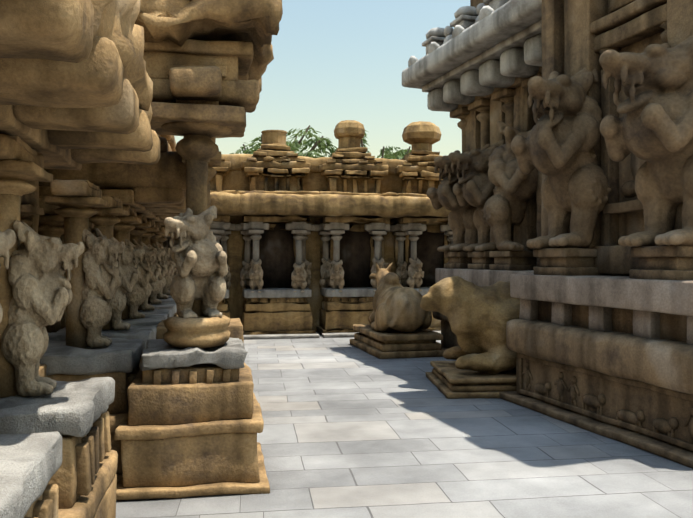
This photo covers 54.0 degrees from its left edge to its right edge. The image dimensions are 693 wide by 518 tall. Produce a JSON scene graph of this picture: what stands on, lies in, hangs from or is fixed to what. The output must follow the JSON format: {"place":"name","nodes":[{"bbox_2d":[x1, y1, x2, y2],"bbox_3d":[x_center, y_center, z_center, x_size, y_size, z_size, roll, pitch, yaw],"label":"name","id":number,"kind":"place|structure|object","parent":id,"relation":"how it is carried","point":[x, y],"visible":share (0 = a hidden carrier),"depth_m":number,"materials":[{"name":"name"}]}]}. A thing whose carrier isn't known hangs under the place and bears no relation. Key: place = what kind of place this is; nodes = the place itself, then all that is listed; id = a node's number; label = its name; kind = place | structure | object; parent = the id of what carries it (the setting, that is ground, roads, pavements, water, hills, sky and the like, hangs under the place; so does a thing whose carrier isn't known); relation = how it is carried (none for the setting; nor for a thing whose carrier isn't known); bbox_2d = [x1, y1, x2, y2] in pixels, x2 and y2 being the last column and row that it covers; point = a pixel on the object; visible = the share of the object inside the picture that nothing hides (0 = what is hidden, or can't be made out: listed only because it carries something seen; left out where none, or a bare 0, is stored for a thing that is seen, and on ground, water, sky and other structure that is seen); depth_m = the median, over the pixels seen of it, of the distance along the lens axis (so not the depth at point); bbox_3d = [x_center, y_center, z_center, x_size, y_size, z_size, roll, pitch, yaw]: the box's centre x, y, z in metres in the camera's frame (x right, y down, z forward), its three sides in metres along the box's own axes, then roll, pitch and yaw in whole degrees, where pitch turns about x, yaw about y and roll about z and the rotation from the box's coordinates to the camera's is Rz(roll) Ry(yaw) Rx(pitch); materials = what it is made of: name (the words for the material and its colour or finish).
{"place":"outdoors","nodes":[
{"label":"outdoors","id":0,"kind":"place"},
{"bbox_2d":[174,0,469,158],"label":"sky","id":1,"kind":"structure","parent":0,"point":[334,62],"materials":[{"name":"blue"}]},
{"bbox_2d":[377,148,411,159],"bbox_3d":[2.342,-1.745,31.103,3.493,6.476,3.946,0,0,-11],"label":"tree","id":2,"kind":"object","parent":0,"point":[395,154],"visible":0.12,"depth_m":30.62,"materials":[{"name":"green plant"}]},
{"bbox_2d":[116,331,692,517],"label":"court paving","id":3,"kind":"structure","parent":0,"point":[350,430],"depth_m":5.23,"materials":[{"name":"stone"}]},
{"bbox_2d":[0,0,269,517],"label":"temple building","id":4,"kind":"structure","parent":3,"relation":"on","point":[85,143],"depth_m":4.41,"materials":[{"name":"stone"}]},
{"bbox_2d":[0,295,247,517],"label":"stone ledge","id":5,"kind":"object","parent":4,"relation":"on","point":[33,429],"visible":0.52,"depth_m":3.25,"materials":[{"name":"grey stone"}]},
{"bbox_2d":[0,229,15,322],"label":"lion","id":6,"kind":"object","parent":5,"relation":"on","point":[7,239],"visible":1,"depth_m":2.20},
{"bbox_2d":[1,220,84,396],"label":"lion","id":7,"kind":"object","parent":5,"relation":"on","point":[39,282],"visible":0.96,"depth_m":3.13},
{"bbox_2d":[79,228,124,347],"bbox_3d":[-1.779,0.203,4.938,0.344,0.867,0.255,0,0,-13],"label":"lion","id":8,"kind":"object","parent":5,"relation":"on","point":[103,277],"visible":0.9,"depth_m":4.84},
{"bbox_2d":[107,237,144,329],"bbox_3d":[-1.984,0.219,6.072,0.354,0.828,0.244,0,0,-16],"label":"lion","id":9,"kind":"object","parent":5,"relation":"on","point":[128,271],"visible":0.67,"depth_m":6.00},
{"bbox_2d":[125,239,155,318],"bbox_3d":[-2.210,0.209,7.204,0.353,0.848,0.261,0,0,-19],"label":"lion","id":10,"kind":"object","parent":5,"relation":"on","point":[135,298],"visible":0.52,"depth_m":7.12},
{"bbox_2d":[140,241,165,310],"bbox_3d":[-2.413,0.208,8.338,0.372,0.842,0.256,0,0,-20],"label":"lion","id":11,"kind":"object","parent":5,"relation":"on","point":[155,268],"visible":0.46,"depth_m":8.27},
{"bbox_2d":[147,243,169,303],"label":"lion","id":12,"kind":"object","parent":5,"relation":"on","point":[156,286],"visible":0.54,"depth_m":9.37},
{"bbox_2d":[156,242,173,298],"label":"lion","id":13,"kind":"object","parent":5,"relation":"on","point":[170,268],"visible":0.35,"depth_m":10.51},
{"bbox_2d":[163,246,175,294],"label":"lion","id":14,"kind":"object","parent":5,"relation":"on","point":[167,285],"visible":0.29,"depth_m":11.62},
{"bbox_2d":[168,264,177,289],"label":"lion","id":15,"kind":"object","parent":5,"relation":"on","point":[175,273],"visible":0.06,"depth_m":12.80},
{"bbox_2d":[91,0,282,122],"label":"porch roof","id":16,"kind":"structure","parent":4,"relation":"on","point":[128,28],"depth_m":4.43,"materials":[{"name":"stone"}]},
{"bbox_2d":[164,206,227,318],"bbox_3d":[-1.059,0.021,4.680,0.466,0.789,0.404,0,0,-31],"label":"lion statue","id":17,"kind":"object","parent":4,"relation":"on","point":[198,255],"visible":0.98,"depth_m":4.59,"materials":[{"name":"beige stone"}]},
{"bbox_2d":[230,125,336,157],"bbox_3d":[-1.910,-1.566,22.807,4.956,6.136,5.445,0,0,28],"label":"tree","id":18,"kind":"object","parent":3,"relation":"on","point":[295,145],"visible":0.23,"depth_m":22.96,"materials":[{"name":"green plant"}]},
{"bbox_2d":[210,144,450,334],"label":"cloister","id":19,"kind":"structure","parent":3,"relation":"on","point":[272,185],"depth_m":13.61,"materials":[{"name":"stone"}]},
{"bbox_2d":[224,264,230,288],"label":"lion","id":20,"kind":"object","parent":19,"relation":"on","point":[227,278],"visible":0.4,"depth_m":13.50},
{"bbox_2d":[240,261,251,290],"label":"lion","id":21,"kind":"object","parent":19,"relation":"on","point":[244,277],"visible":0.54,"depth_m":13.56},
{"bbox_2d":[249,259,262,292],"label":"lion","id":22,"kind":"object","parent":19,"relation":"on","point":[256,274],"visible":0.96,"depth_m":13.14},
{"bbox_2d":[291,263,306,291],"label":"lion","id":23,"kind":"object","parent":19,"relation":"on","point":[298,276],"visible":0.94,"depth_m":13.29},
{"bbox_2d":[168,287,440,339],"bbox_3d":[0.118,1.052,14.178,14.319,0.934,2.061,0,0,-11],"label":"stone ledge","id":24,"kind":"object","parent":19,"relation":"attached to","point":[307,292],"visible":0.15,"depth_m":13.25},
{"bbox_2d":[302,259,311,287],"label":"lion","id":25,"kind":"object","parent":19,"relation":"attached to","point":[308,264],"visible":0.33,"depth_m":13.76},
{"bbox_2d":[163,221,452,289],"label":"columns","id":26,"kind":"structure","parent":19,"relation":"attached to","point":[250,231],"depth_m":13.65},
{"bbox_2d":[319,258,331,289],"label":"lion","id":27,"kind":"object","parent":19,"relation":"attached to","point":[325,270],"visible":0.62,"depth_m":13.87},
{"bbox_2d":[224,224,447,287],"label":"niches","id":28,"kind":"object","parent":19,"relation":"attached to","point":[276,252],"visible":0.04,"depth_m":14.16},
{"bbox_2d":[330,260,344,291],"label":"lion","id":29,"kind":"object","parent":19,"relation":"attached to","point":[337,274],"visible":0.98,"depth_m":13.44},
{"bbox_2d":[261,120,441,150],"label":"roof finials","id":30,"kind":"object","parent":19,"relation":"attached to","point":[421,135],"visible":0.31,"depth_m":14.36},
{"bbox_2d":[370,258,384,291],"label":"lion","id":31,"kind":"object","parent":19,"relation":"attached to","point":[380,262],"visible":0.5,"depth_m":13.59},
{"bbox_2d":[395,261,408,286],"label":"lion","id":32,"kind":"object","parent":19,"relation":"attached to","point":[401,272],"visible":0.62,"depth_m":14.17},
{"bbox_2d":[407,258,423,290],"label":"lion","id":33,"kind":"object","parent":19,"relation":"attached to","point":[415,272],"visible":0.9,"depth_m":13.72},
{"bbox_2d":[361,130,410,158],"bbox_3d":[1.154,-1.645,25.862,5.068,6.290,4.843,0,0,-11],"label":"tree","id":34,"kind":"object","parent":3,"relation":"on","point":[382,151],"depth_m":25.18,"materials":[{"name":"green plant"}]},
{"bbox_2d":[350,324,444,358],"bbox_3d":[0.814,1.344,11.341,1.213,0.366,1.919,0,0,-11],"label":"statue pedestal","id":35,"kind":"object","parent":3,"relation":"on","point":[389,343],"visible":0.81,"depth_m":10.55,"materials":[{"name":"brown stone"}]},
{"bbox_2d":[368,263,431,332],"bbox_3d":[0.799,0.623,11.370,0.896,1.117,1.866,0,0,-14],"label":"bull statue","id":36,"kind":"object","parent":35,"relation":"on","point":[396,305],"visible":0.96,"depth_m":10.66,"materials":[{"name":"stone"}]},
{"bbox_2d":[426,361,516,398],"bbox_3d":[2.236,1.419,8.163,2.528,0.221,1.729,0,0,-11],"label":"statue pedestal","id":37,"kind":"object","parent":3,"relation":"on","point":[448,379],"visible":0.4,"depth_m":7.54,"materials":[{"name":"brown stone"}]},
{"bbox_2d":[420,276,519,373],"bbox_3d":[2.177,0.775,8.179,2.599,1.141,1.502,0,0,-3],"label":"statue","id":38,"kind":"object","parent":37,"relation":"on","point":[479,317],"visible":0.33,"depth_m":7.86,"materials":[{"name":"stone"}]},
{"bbox_2d":[432,0,692,468],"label":"temple wall","id":39,"kind":"structure","parent":3,"relation":"on","point":[619,382],"depth_m":6.49,"materials":[{"name":"brown stone"}]},
{"bbox_2d":[427,147,480,251],"bbox_3d":[1.749,-0.946,10.882,1.032,1.687,0.847,0,0,-20],"label":"lion","id":40,"kind":"object","parent":39,"relation":"on","point":[462,226],"visible":0.6,"depth_m":10.67},
{"bbox_2d":[402,0,541,111],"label":"roof cornice","id":41,"kind":"structure","parent":39,"relation":"attached to","point":[482,49],"depth_m":9.53,"materials":[{"name":"grey stone"}]},
{"bbox_2d":[449,139,504,251],"bbox_3d":[1.987,-0.935,10.159,0.994,1.671,0.765,0,0,-18],"label":"lion","id":42,"kind":"object","parent":39,"relation":"on","point":[476,188],"visible":0.56,"depth_m":9.98},
{"bbox_2d":[481,121,537,250],"bbox_3d":[2.448,-1.012,9.418,0.861,1.825,1.050,0,0,-21],"label":"lion","id":43,"kind":"object","parent":39,"relation":"on","point":[506,203],"visible":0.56,"depth_m":9.38},
{"bbox_2d":[511,68,611,248],"bbox_3d":[2.109,-1.031,6.846,0.964,1.873,0.791,0,0,-20],"label":"lion","id":44,"kind":"object","parent":39,"relation":"on","point":[558,144],"visible":0.98,"depth_m":6.61},
{"bbox_2d":[435,268,692,344],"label":"stone ledge","id":45,"kind":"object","parent":39,"relation":"attached to","point":[647,301],"depth_m":6.09,"materials":[{"name":"stone"}]},
{"bbox_2d":[599,35,692,246],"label":"lion","id":46,"kind":"object","parent":39,"relation":"on","point":[652,127],"visible":1,"depth_m":5.34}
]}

